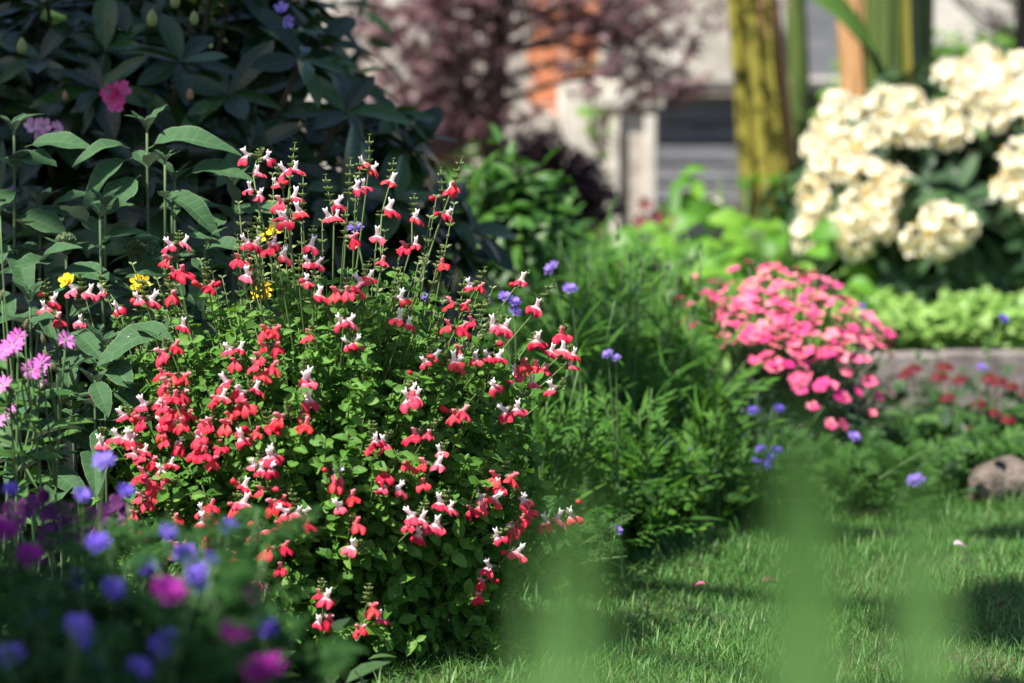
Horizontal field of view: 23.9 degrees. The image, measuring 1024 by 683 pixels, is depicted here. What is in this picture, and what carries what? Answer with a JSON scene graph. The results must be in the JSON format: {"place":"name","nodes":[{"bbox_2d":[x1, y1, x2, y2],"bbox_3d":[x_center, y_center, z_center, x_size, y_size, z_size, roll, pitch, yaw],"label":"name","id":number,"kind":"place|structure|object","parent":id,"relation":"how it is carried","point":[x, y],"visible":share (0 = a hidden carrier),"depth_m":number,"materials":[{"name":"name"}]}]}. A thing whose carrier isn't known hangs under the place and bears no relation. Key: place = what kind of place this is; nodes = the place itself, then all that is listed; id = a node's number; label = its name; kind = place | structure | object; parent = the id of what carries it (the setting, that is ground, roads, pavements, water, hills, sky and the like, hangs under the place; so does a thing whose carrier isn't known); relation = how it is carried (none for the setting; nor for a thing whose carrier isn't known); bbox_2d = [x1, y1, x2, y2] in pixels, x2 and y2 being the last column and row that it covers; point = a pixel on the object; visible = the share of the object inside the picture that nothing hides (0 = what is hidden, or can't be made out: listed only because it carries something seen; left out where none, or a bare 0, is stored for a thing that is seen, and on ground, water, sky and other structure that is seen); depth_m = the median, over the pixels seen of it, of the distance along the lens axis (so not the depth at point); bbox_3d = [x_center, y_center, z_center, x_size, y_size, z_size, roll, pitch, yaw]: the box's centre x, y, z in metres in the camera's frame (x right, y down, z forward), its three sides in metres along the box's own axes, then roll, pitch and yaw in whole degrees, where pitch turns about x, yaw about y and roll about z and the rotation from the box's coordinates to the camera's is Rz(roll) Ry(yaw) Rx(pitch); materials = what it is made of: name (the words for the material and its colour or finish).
{"place":"outdoors","nodes":[
{"label":"outdoors","id":0,"kind":"place"},
{"bbox_2d":[0,294,1004,682],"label":"ground","id":1,"kind":"structure","parent":0,"point":[340,680],"depth_m":3.30,"materials":[{"name":"soil"}]},
{"bbox_2d":[0,318,61,637],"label":"campion","id":2,"kind":"object","parent":1,"relation":"on","point":[8,392],"visible":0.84,"depth_m":2.25,"materials":[{"name":"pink plant"}]},
{"bbox_2d":[0,207,70,595],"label":"campion","id":3,"kind":"object","parent":1,"relation":"on","point":[23,448],"visible":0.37,"depth_m":2.32,"materials":[{"name":"green plant"}]},
{"bbox_2d":[0,113,92,581],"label":"jerusalem sage","id":4,"kind":"object","parent":1,"relation":"on","point":[39,219],"visible":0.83,"depth_m":2.73,"materials":[{"name":"green plant"}]},
{"bbox_2d":[0,578,97,676],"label":"blue flower plant","id":5,"kind":"object","parent":1,"relation":"on","point":[4,590],"visible":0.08,"depth_m":1.65,"materials":[{"name":"green plant"}]},
{"bbox_2d":[11,329,92,595],"bbox_3d":[-0.439,0.168,2.304,0.090,0.358,0.068,0,4,0],"label":"campion","id":6,"kind":"object","parent":1,"relation":"on","point":[35,389],"visible":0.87,"depth_m":2.29,"materials":[{"name":"green plant"}]},
{"bbox_2d":[0,482,118,677],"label":"blue flower plant","id":7,"kind":"object","parent":1,"relation":"on","point":[33,549],"visible":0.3,"depth_m":1.88,"materials":[{"name":"green plant"}]},
{"bbox_2d":[0,277,127,593],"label":"jerusalem sage","id":8,"kind":"object","parent":1,"relation":"on","point":[90,345],"visible":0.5,"depth_m":2.53,"materials":[{"name":"green plant"}]},
{"bbox_2d":[0,486,127,593],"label":"plum flower plant","id":9,"kind":"object","parent":1,"relation":"on","point":[51,512],"visible":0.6,"depth_m":2.05,"materials":[{"name":"purple plant"}]},
{"bbox_2d":[0,576,130,682],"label":"blue flower plant","id":10,"kind":"object","parent":1,"relation":"on","point":[15,605],"visible":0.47,"depth_m":1.53,"materials":[{"name":"green plant"}]},
{"bbox_2d":[0,564,150,682],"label":"blue flower plant","id":11,"kind":"object","parent":1,"relation":"on","point":[56,640],"visible":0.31,"depth_m":1.57,"materials":[{"name":"green plant"}]},
{"bbox_2d":[11,186,148,566],"bbox_3d":[-0.473,0.076,2.657,0.166,0.492,0.170,2,5,30],"label":"jerusalem sage","id":12,"kind":"object","parent":1,"relation":"on","point":[65,244],"visible":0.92,"depth_m":2.64,"materials":[{"name":"green plant"}]},
{"bbox_2d":[1,554,176,682],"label":"blue flower plant","id":13,"kind":"object","parent":1,"relation":"on","point":[111,587],"visible":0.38,"depth_m":1.60,"materials":[{"name":"green plant"}]},
{"bbox_2d":[0,613,199,682],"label":"blue flower plant","id":14,"kind":"object","parent":1,"relation":"on","point":[54,657],"visible":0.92,"depth_m":1.41,"materials":[{"name":"green plant"}]},
{"bbox_2d":[24,321,177,606],"bbox_3d":[-0.416,0.155,2.517,0.138,0.356,0.176,-4,6,-45],"label":"jerusalem sage","id":15,"kind":"object","parent":1,"relation":"on","point":[118,372],"visible":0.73,"depth_m":2.47,"materials":[{"name":"green plant"}]},
{"bbox_2d":[20,602,186,682],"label":"blue flower plant","id":16,"kind":"object","parent":1,"relation":"on","point":[79,620],"visible":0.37,"depth_m":1.54,"materials":[{"name":"green plant"}]},
{"bbox_2d":[37,483,198,651],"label":"blue flower plant","id":17,"kind":"object","parent":1,"relation":"on","point":[129,544],"visible":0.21,"depth_m":1.80,"materials":[{"name":"green plant"}]},
{"bbox_2d":[0,451,247,631],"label":"blue flower plant","id":18,"kind":"object","parent":1,"relation":"on","point":[93,539],"visible":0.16,"depth_m":1.90,"materials":[{"name":"green plant"}]},
{"bbox_2d":[5,583,263,682],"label":"blue flower plant","id":19,"kind":"object","parent":1,"relation":"on","point":[169,667],"visible":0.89,"depth_m":1.45,"materials":[{"name":"green plant"}]},
{"bbox_2d":[52,148,222,552],"bbox_3d":[-0.408,0.057,2.639,0.165,0.534,0.111,2,4,22],"label":"jerusalem sage","id":20,"kind":"object","parent":1,"relation":"on","point":[166,195],"visible":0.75,"depth_m":2.62,"materials":[{"name":"green plant"}]},
{"bbox_2d":[71,104,255,372],"bbox_3d":[-0.395,0.025,2.720,0.200,0.584,0.151,3,5,36],"label":"jerusalem sage","id":21,"kind":"object","parent":1,"relation":"on","point":[194,206],"visible":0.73,"depth_m":2.70,"materials":[{"name":"green plant"}]},
{"bbox_2d":[58,574,272,682],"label":"blue flower plant","id":22,"kind":"object","parent":1,"relation":"on","point":[169,587],"visible":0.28,"depth_m":1.58,"materials":[{"name":"green plant"}]},
{"bbox_2d":[69,225,263,366],"bbox_3d":[-0.366,0.096,2.686,0.180,0.449,0.208,3,5,40],"label":"jerusalem sage","id":23,"kind":"object","parent":1,"relation":"on","point":[140,249],"visible":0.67,"depth_m":2.67,"materials":[{"name":"green plant"}]},
{"bbox_2d":[57,515,291,682],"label":"blue flower plant","id":24,"kind":"object","parent":1,"relation":"on","point":[140,664],"visible":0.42,"depth_m":1.61,"materials":[{"name":"green plant"}]},
{"bbox_2d":[134,510,261,682],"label":"blue flower plant","id":25,"kind":"object","parent":1,"relation":"on","point":[232,531],"visible":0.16,"depth_m":1.63,"materials":[{"name":"green plant"}]},
{"bbox_2d":[89,548,325,682],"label":"blue flower plant","id":26,"kind":"object","parent":1,"relation":"on","point":[233,632],"visible":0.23,"depth_m":1.61,"materials":[{"name":"green plant"}]},
{"bbox_2d":[39,0,404,166],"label":"dark shrub","id":27,"kind":"object","parent":1,"relation":"on","point":[374,41],"depth_m":4.61,"materials":[{"name":"green plant"}]},
{"bbox_2d":[137,505,326,667],"bbox_3d":[-0.201,0.254,1.788,0.159,0.262,0.290,-2,4,-24],"label":"blue flower plant","id":28,"kind":"object","parent":1,"relation":"on","point":[293,527],"visible":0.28,"depth_m":1.79,"materials":[{"name":"green plant"}]},
{"bbox_2d":[178,166,296,356],"bbox_3d":[-0.293,0.059,2.738,0.160,0.515,0.139,3,5,37],"label":"jerusalem sage","id":29,"kind":"object","parent":1,"relation":"on","point":[234,191],"visible":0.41,"depth_m":2.72,"materials":[{"name":"green plant"}]},
{"bbox_2d":[138,554,367,682],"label":"blue flower plant","id":30,"kind":"object","parent":1,"relation":"on","point":[263,670],"visible":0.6,"depth_m":1.57,"materials":[{"name":"green plant"}]},
{"bbox_2d":[0,0,516,524],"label":"rhododendron","id":31,"kind":"object","parent":1,"relation":"on","point":[100,76],"visible":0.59,"depth_m":3.16,"materials":[{"name":"green plant"}]},
{"bbox_2d":[18,134,581,682],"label":"salvia shrub","id":32,"kind":"object","parent":1,"relation":"on","point":[416,478],"visible":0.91,"depth_m":2.42,"materials":[{"name":"green plant"}]},
{"bbox_2d":[425,140,484,288],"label":"leafy shrub","id":33,"kind":"object","parent":1,"relation":"on","point":[477,157],"visible":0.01,"depth_m":7.91,"materials":[{"name":"green plant"}]},
{"bbox_2d":[0,350,1023,682],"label":"undergrowth","id":34,"kind":"object","parent":1,"relation":"on","point":[898,386],"visible":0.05,"depth_m":3.97,"materials":[{"name":"green plant"}]},
{"bbox_2d":[427,123,602,407],"bbox_3d":[-0.038,-0.093,4.310,0.313,0.595,0.424,4,5,42],"label":"leafy shrub","id":35,"kind":"object","parent":1,"relation":"on","point":[522,211],"visible":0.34,"depth_m":4.26,"materials":[{"name":"green plant"}]},
{"bbox_2d":[322,79,728,262],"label":"garden wall","id":36,"kind":"structure","parent":1,"relation":"on","point":[560,121],"depth_m":8.82,"materials":[{"name":"stone"}]},
{"bbox_2d":[466,273,591,415],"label":"poppy plant","id":37,"kind":"object","parent":1,"relation":"on","point":[503,311],"visible":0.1,"depth_m":3.93,"materials":[{"name":"green plant"}]},
{"bbox_2d":[498,291,579,573],"bbox_3d":[0.025,0.120,2.909,0.140,0.368,0.164,0,4,0],"label":"scabious","id":38,"kind":"object","parent":1,"relation":"on","point":[512,299],"visible":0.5,"depth_m":2.85,"materials":[{"name":"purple plant"}]},
{"bbox_2d":[315,0,791,204],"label":"japanese maple","id":39,"kind":"object","parent":1,"relation":"on","point":[464,121],"visible":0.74,"depth_m":6.97,"materials":[{"name":"purple plant"}]},
{"bbox_2d":[499,188,617,377],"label":"leafy shrub","id":40,"kind":"object","parent":1,"relation":"on","point":[575,237],"visible":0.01,"depth_m":4.85,"materials":[{"name":"green plant"}]},
{"bbox_2d":[482,336,640,570],"bbox_3d":[0.045,0.143,3.017,0.214,0.308,0.224,1,4,16],"label":"poppy plant","id":41,"kind":"object","parent":1,"relation":"on","point":[557,466],"visible":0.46,"depth_m":3.01,"materials":[{"name":"green plant"}]},
{"bbox_2d":[527,0,601,116],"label":"brick pier","id":42,"kind":"structure","parent":1,"relation":"on","point":[548,95],"depth_m":9.05,"materials":[{"name":"brick"}]},
{"bbox_2d":[487,266,644,490],"bbox_3d":[0.074,0.087,3.287,0.268,0.382,0.259,3,5,37],"label":"poppy plant","id":43,"kind":"object","parent":1,"relation":"on","point":[546,335],"visible":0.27,"depth_m":3.26,"materials":[{"name":"green plant"}]},
{"bbox_2d":[512,126,627,242],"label":"dark shrub","id":44,"kind":"object","parent":1,"relation":"on","point":[593,192],"visible":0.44,"depth_m":7.43,"materials":[{"name":"purple plant"}]},
{"bbox_2d":[506,195,666,385],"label":"grass clump","id":45,"kind":"object","parent":1,"relation":"on","point":[570,278],"visible":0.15,"depth_m":4.11,"materials":[{"name":"green plant"}]},
{"bbox_2d":[510,217,664,449],"bbox_3d":[0.149,0.026,3.740,0.272,0.439,0.345,1,4,15],"label":"grass clump","id":46,"kind":"object","parent":1,"relation":"on","point":[592,275],"visible":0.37,"depth_m":3.70,"materials":[{"name":"green plant"}]},
{"bbox_2d":[533,260,644,561],"bbox_3d":[0.118,0.090,3.135,0.157,0.395,0.205,-2,5,-30],"label":"scabious","id":47,"kind":"object","parent":1,"relation":"on","point":[569,287],"visible":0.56,"depth_m":3.12,"materials":[{"name":"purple plant"}]},
{"bbox_2d":[568,108,613,243],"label":"stone buttress","id":48,"kind":"structure","parent":1,"relation":"on","point":[578,138],"depth_m":8.17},
{"bbox_2d":[574,59,619,180],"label":"leafy shrub","id":49,"kind":"object","parent":1,"relation":"on","point":[591,111],"visible":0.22,"depth_m":8.30,"materials":[{"name":"green plant"}]},
{"bbox_2d":[510,251,729,500],"bbox_3d":[0.173,0.070,3.406,0.336,0.399,0.245,2,5,26],"label":"poppy plant","id":50,"kind":"object","parent":1,"relation":"on","point":[634,390],"visible":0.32,"depth_m":3.41,"materials":[{"name":"green plant"}]},
{"bbox_2d":[555,524,693,591],"bbox_3d":[0.136,0.257,2.908,0.155,0.094,0.114,-2,5,-28],"label":"scabious","id":51,"kind":"object","parent":1,"relation":"on","point":[647,566],"visible":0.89,"depth_m":2.90,"materials":[{"name":"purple plant"}]},
{"bbox_2d":[577,463,685,548],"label":"cut leaf plant","id":52,"kind":"object","parent":1,"relation":"on","point":[594,497],"visible":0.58,"depth_m":3.15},
{"bbox_2d":[544,228,722,367],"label":"grass clump","id":53,"kind":"object","parent":1,"relation":"on","point":[705,283],"visible":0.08,"depth_m":4.64,"materials":[{"name":"green plant"}]},
{"bbox_2d":[566,373,722,552],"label":"poppy plant","id":54,"kind":"object","parent":1,"relation":"on","point":[636,457],"visible":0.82,"depth_m":3.17,"materials":[{"name":"green plant"}]},
{"bbox_2d":[632,197,674,244],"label":"red poppy","id":55,"kind":"object","parent":1,"relation":"on","point":[644,208],"visible":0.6,"depth_m":5.90,"materials":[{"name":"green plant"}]},
{"bbox_2d":[593,236,738,437],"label":"grass clump","id":56,"kind":"object","parent":1,"relation":"on","point":[665,324],"visible":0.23,"depth_m":3.76,"materials":[{"name":"green plant"}]},
{"bbox_2d":[598,225,742,406],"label":"grass clump","id":57,"kind":"object","parent":1,"relation":"on","point":[684,314],"visible":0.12,"depth_m":4.10,"materials":[{"name":"green plant"}]},
{"bbox_2d":[590,239,783,503],"bbox_3d":[0.261,0.052,3.568,0.294,0.411,0.267,-3,5,-33],"label":"poppy plant","id":58,"kind":"object","parent":1,"relation":"on","point":[697,351],"visible":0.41,"depth_m":3.56,"materials":[{"name":"green plant"}]},
{"bbox_2d":[350,435,1023,682],"bbox_3d":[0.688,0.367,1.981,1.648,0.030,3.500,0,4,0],"label":"lawn","id":59,"kind":"structure","parent":1,"relation":"on","point":[886,649],"depth_m":2.72,"materials":[{"name":"plant"}]},
{"bbox_2d":[509,455,602,682],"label":"tall leaf blade","id":60,"kind":"object","parent":59,"relation":"on","point":[576,651],"visible":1,"depth_m":0.49,"materials":[{"name":"plant"}]},
{"bbox_2d":[503,495,633,606],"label":"cut leaf plant","id":61,"kind":"object","parent":59,"relation":"on","point":[550,578],"visible":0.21,"depth_m":2.84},
{"bbox_2d":[542,492,624,573],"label":"cut leaf plant","id":62,"kind":"object","parent":59,"relation":"on","point":[606,564],"visible":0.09,"depth_m":2.99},
{"bbox_2d":[601,349,697,563],"bbox_3d":[0.149,0.151,3.033,0.128,0.289,0.181,-1,4,-16],"label":"scabious","id":63,"kind":"object","parent":59,"relation":"on","point":[617,477],"visible":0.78,"depth_m":3.03,"materials":[{"name":"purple plant"}]},
{"bbox_2d":[634,621,690,682],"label":"tall leaf blade","id":64,"kind":"object","parent":59,"relation":"on","point":[644,674],"visible":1,"depth_m":0.54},
{"bbox_2d":[761,391,847,682],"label":"tall leaf blade","id":65,"kind":"object","parent":59,"relation":"on","point":[803,631],"visible":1,"depth_m":0.47,"materials":[{"name":"plant"}]},
{"bbox_2d":[858,473,974,520],"bbox_3d":[0.573,0.223,3.498,0.143,0.078,0.140,-2,4,-23],"label":"scabious","id":66,"kind":"object","parent":59,"relation":"on","point":[911,478],"visible":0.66,"depth_m":3.49,"materials":[{"name":"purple plant"}]},
{"bbox_2d":[888,446,954,682],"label":"tall leaf blade","id":67,"kind":"object","parent":59,"relation":"on","point":[922,650],"visible":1,"depth_m":0.49,"materials":[{"name":"plant"}]},
{"bbox_2d":[613,214,789,330],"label":"broadleaf plant","id":68,"kind":"object","parent":1,"relation":"on","point":[665,241],"visible":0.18,"depth_m":5.62,"materials":[{"name":"green plant"}]},
{"bbox_2d":[650,449,763,529],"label":"cut leaf plant","id":69,"kind":"object","parent":1,"relation":"on","point":[736,495],"visible":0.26,"depth_m":3.34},
{"bbox_2d":[659,378,770,534],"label":"poppy plant","id":70,"kind":"object","parent":1,"relation":"on","point":[699,438],"visible":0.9,"depth_m":3.32,"materials":[{"name":"green plant"}]},
{"bbox_2d":[670,259,760,349],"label":"broadleaf plant","id":71,"kind":"object","parent":1,"relation":"on","point":[716,268],"visible":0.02,"depth_m":5.16,"materials":[{"name":"green plant"}]},
{"bbox_2d":[696,434,772,524],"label":"cut leaf plant","id":72,"kind":"object","parent":1,"relation":"on","point":[760,502],"visible":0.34,"depth_m":3.42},
{"bbox_2d":[727,0,764,306],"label":"banana plant","id":73,"kind":"object","parent":1,"relation":"on","point":[747,161],"visible":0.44,"depth_m":7.01,"materials":[{"name":"yellow plant"}]},
{"bbox_2d":[684,264,842,397],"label":"broadleaf plant","id":74,"kind":"object","parent":1,"relation":"on","point":[707,271],"visible":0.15,"depth_m":5.04,"materials":[{"name":"green plant"}]},
{"bbox_2d":[744,0,798,258],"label":"banana plant","id":75,"kind":"object","parent":1,"relation":"on","point":[772,119],"visible":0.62,"depth_m":6.86,"materials":[{"name":"yellow plant"}]},
{"bbox_2d":[673,259,909,506],"bbox_3d":[0.450,0.079,3.863,0.389,0.418,0.400,0,4,0],"label":"dianthus","id":76,"kind":"object","parent":1,"relation":"on","point":[794,368],"visible":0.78,"depth_m":3.77,"materials":[{"name":"pink plant"}]},
{"bbox_2d":[785,0,812,261],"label":"banana plant","id":77,"kind":"object","parent":1,"relation":"on","point":[798,52],"visible":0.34,"depth_m":7.58,"materials":[{"name":"green plant"}]},
{"bbox_2d":[757,433,842,519],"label":"cut leaf plant","id":78,"kind":"object","parent":1,"relation":"on","point":[809,454],"visible":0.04,"depth_m":3.51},
{"bbox_2d":[836,0,866,130],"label":"banana plant","id":79,"kind":"object","parent":1,"relation":"on","point":[852,63],"visible":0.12,"depth_m":6.54,"materials":[{"name":"orange plant"}]},
{"bbox_2d":[813,0,919,101],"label":"banana plant","id":80,"kind":"object","parent":1,"relation":"on","point":[886,35],"visible":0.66,"depth_m":6.43,"materials":[{"name":"green plant"}]},
{"bbox_2d":[732,327,1007,394],"bbox_3d":[1.300,0.046,5.768,1.440,0.110,1.360,0,4,0],"label":"raised bed","id":81,"kind":"object","parent":1,"relation":"on","point":[972,346],"depth_m":5.45,"materials":[{"name":"stone"}]},
{"bbox_2d":[612,165,840,312],"bbox_3d":[0.584,-0.194,6.104,0.706,0.503,0.655,1,4,14],"label":"broadleaf plant","id":82,"kind":"object","parent":81,"relation":"on","point":[690,208],"visible":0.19,"depth_m":6.03,"materials":[{"name":"green plant"}]},
{"bbox_2d":[682,207,914,309],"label":"broadleaf plant","id":83,"kind":"object","parent":81,"relation":"on","point":[824,234],"visible":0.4,"depth_m":5.49,"materials":[{"name":"green plant"}]},
{"bbox_2d":[760,41,1023,306],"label":"cream rhododendron","id":84,"kind":"object","parent":81,"relation":"on","point":[914,192],"visible":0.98,"depth_m":5.53,"materials":[{"name":"beige plant"}]},
{"bbox_2d":[796,283,1023,355],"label":"ground cover","id":85,"kind":"object","parent":81,"relation":"on","point":[964,320],"visible":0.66,"depth_m":5.10,"materials":[{"name":"green plant"}]},
{"bbox_2d":[829,431,911,515],"bbox_3d":[0.513,0.191,3.563,0.154,0.133,0.179,0,4,0],"label":"scabious","id":86,"kind":"object","parent":1,"relation":"on","point":[854,435],"visible":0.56,"depth_m":3.52,"materials":[{"name":"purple plant"}]},
{"bbox_2d":[809,437,938,519],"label":"cut leaf plant","id":87,"kind":"object","parent":1,"relation":"on","point":[839,479],"visible":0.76,"depth_m":3.53,"materials":[{"name":"plant"}]},
{"bbox_2d":[805,420,954,510],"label":"cut leaf plant","id":88,"kind":"object","parent":1,"relation":"on","point":[904,470],"visible":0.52,"depth_m":3.62,"materials":[{"name":"plant"}]},
{"bbox_2d":[882,419,929,489],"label":"leafy clump","id":89,"kind":"object","parent":1,"relation":"on","point":[898,439],"visible":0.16,"depth_m":3.90,"materials":[{"name":"green plant"}]},
{"bbox_2d":[811,20,1014,150],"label":"rhododendron","id":90,"kind":"object","parent":1,"relation":"on","point":[944,49],"visible":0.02,"depth_m":8.80,"materials":[{"name":"green plant"}]},
{"bbox_2d":[862,345,985,440],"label":"red daisy","id":91,"kind":"object","parent":1,"relation":"on","point":[911,368],"visible":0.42,"depth_m":4.16,"materials":[{"name":"green plant"}]},
{"bbox_2d":[827,348,1023,416],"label":"stone kerb","id":92,"kind":"structure","parent":1,"relation":"on","point":[971,358],"depth_m":4.98,"materials":[{"name":"stone"}]},
{"bbox_2d":[917,0,933,104],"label":"banana plant","id":93,"kind":"object","parent":1,"relation":"on","point":[926,26],"visible":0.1,"depth_m":6.87,"materials":[{"name":"green plant"}]},
{"bbox_2d":[873,374,1003,463],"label":"red daisy","id":94,"kind":"object","parent":1,"relation":"on","point":[938,431],"visible":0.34,"depth_m":4.01,"materials":[{"name":"green plant"}]},
{"bbox_2d":[917,427,991,508],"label":"leafy clump","id":95,"kind":"object","parent":1,"relation":"on","point":[975,453],"visible":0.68,"depth_m":3.72,"materials":[{"name":"green plant"}]},
{"bbox_2d":[924,313,1008,498],"bbox_3d":[0.699,0.098,3.757,0.169,0.291,0.157,0,4,0],"label":"scabious","id":96,"kind":"object","parent":1,"relation":"on","point":[1003,318],"visible":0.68,"depth_m":3.73,"materials":[{"name":"green plant"}]},
{"bbox_2d":[924,347,1023,463],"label":"red daisy","id":97,"kind":"object","parent":1,"relation":"on","point":[993,413],"visible":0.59,"depth_m":4.05,"materials":[{"name":"green plant"}]},
{"bbox_2d":[964,455,1023,509],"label":"rock","id":98,"kind":"object","parent":1,"relation":"on","point":[997,476],"visible":0.76,"depth_m":3.67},
{"bbox_2d":[980,424,1023,461],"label":"leafy clump","id":99,"kind":"object","parent":1,"relation":"on","point":[1004,445],"visible":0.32,"depth_m":3.85,"materials":[{"name":"green plant"}]},
{"bbox_2d":[199,0,1015,291],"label":"house","id":100,"kind":"structure","parent":0,"point":[701,132],"depth_m":9.93,"materials":[{"name":"paint"}]},
{"bbox_2d":[779,0,839,80],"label":"window","id":101,"kind":"structure","parent":100,"relation":"in","point":[821,25],"depth_m":9.89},
{"bbox_2d":[595,92,665,243],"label":"stone pier","id":102,"kind":"structure","parent":0,"point":[632,164],"depth_m":8.59,"materials":[{"name":"stone"}]},
{"bbox_2d":[946,0,1023,292],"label":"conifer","id":103,"kind":"object","parent":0,"point":[1018,33],"visible":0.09,"depth_m":7.33,"materials":[{"name":"green plant"}]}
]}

